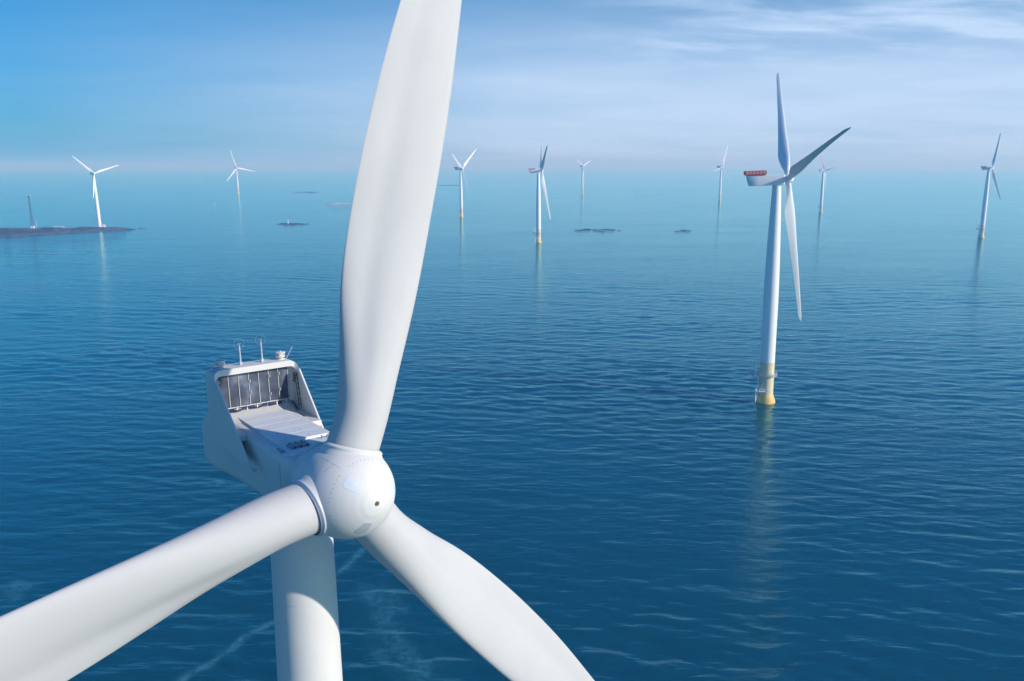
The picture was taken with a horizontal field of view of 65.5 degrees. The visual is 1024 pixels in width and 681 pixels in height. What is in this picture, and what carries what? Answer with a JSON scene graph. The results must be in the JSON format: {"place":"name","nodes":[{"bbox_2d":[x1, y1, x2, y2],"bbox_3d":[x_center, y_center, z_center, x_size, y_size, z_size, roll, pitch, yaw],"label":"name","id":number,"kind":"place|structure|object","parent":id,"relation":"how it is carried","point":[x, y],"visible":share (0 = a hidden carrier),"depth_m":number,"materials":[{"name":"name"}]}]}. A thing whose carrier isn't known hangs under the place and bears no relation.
{"place":"outdoors","nodes":[
{"label":"outdoors","id":0,"kind":"place"},
{"bbox_2d":[0,227,129,236],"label":"island","id":1,"kind":"structure","parent":0,"point":[14,232],"depth_m":1228.21,"materials":[{"name":"grey"}]},
{"bbox_2d":[26,195,33,225],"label":"lattice mast","id":2,"kind":"object","parent":1,"relation":"on","point":[30,209],"visible":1,"depth_m":1264.10,"materials":[{"name":"metal"}]},
{"bbox_2d":[73,156,117,226],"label":"wind turbine","id":3,"kind":"object","parent":1,"relation":"on","point":[95,194],"visible":0.97,"depth_m":1291.28,"materials":[{"name":"white paint"}]},
{"bbox_2d":[326,202,351,204],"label":"shell bank","id":4,"kind":"structure","parent":0,"point":[337,203],"depth_m":2101.65,"materials":[{"name":"grey"}]},
{"bbox_2d":[0,169,1023,680],"bbox_3d":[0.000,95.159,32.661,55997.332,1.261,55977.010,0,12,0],"label":"sea","id":5,"kind":"structure","parent":0,"point":[602,465],"depth_m":336.77,"materials":[{"name":"liquid"}]},
{"bbox_2d":[227,151,254,193],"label":"wind turbine","id":6,"kind":"object","parent":5,"relation":"in","point":[237,190],"visible":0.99,"depth_m":2866.91,"materials":[{"name":"white paint"}]},
{"bbox_2d":[0,0,593,680],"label":"wind turbine","id":7,"kind":"object","parent":5,"relation":"in","point":[292,460],"visible":1,"depth_m":32.78,"materials":[{"name":"white paint"}]},
{"bbox_2d":[452,150,475,216],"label":"wind turbine","id":8,"kind":"object","parent":5,"relation":"in","point":[461,210],"visible":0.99,"depth_m":1571.09,"materials":[{"name":"white paint"}]},
{"bbox_2d":[528,145,550,242],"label":"wind turbine","id":9,"kind":"object","parent":5,"relation":"in","point":[538,233],"visible":0.98,"depth_m":1045.01,"materials":[{"name":"white paint"}]},
{"bbox_2d":[577,160,590,193],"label":"wind turbine","id":10,"kind":"object","parent":5,"relation":"in","point":[581,165],"visible":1,"depth_m":2838.24,"materials":[{"name":"white paint"}]},
{"bbox_2d":[577,229,614,231],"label":"reef","id":11,"kind":"object","parent":5,"relation":"in","point":[597,229],"visible":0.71,"depth_m":1270.35},
{"bbox_2d":[714,145,732,200],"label":"wind turbine","id":12,"kind":"object","parent":5,"relation":"in","point":[720,182],"visible":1,"depth_m":2275.77,"materials":[{"name":"white paint"}]},
{"bbox_2d":[744,73,850,404],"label":"wind turbine","id":13,"kind":"object","parent":5,"relation":"in","point":[766,374],"visible":0.98,"depth_m":332.78,"materials":[{"name":"white paint"}]},
{"bbox_2d":[817,155,834,212],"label":"wind turbine","id":14,"kind":"object","parent":5,"relation":"in","point":[820,207],"visible":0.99,"depth_m":1717.60,"materials":[{"name":"white paint"}]},
{"bbox_2d":[976,133,1000,237],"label":"wind turbine","id":15,"kind":"object","parent":5,"relation":"in","point":[982,228],"visible":0.99,"depth_m":1115.38,"materials":[{"name":"white paint"}]},
{"bbox_2d":[0,0,1023,168],"label":"sky","id":16,"kind":"structure","parent":0,"point":[103,84],"materials":[{"name":"blue"}]}
]}

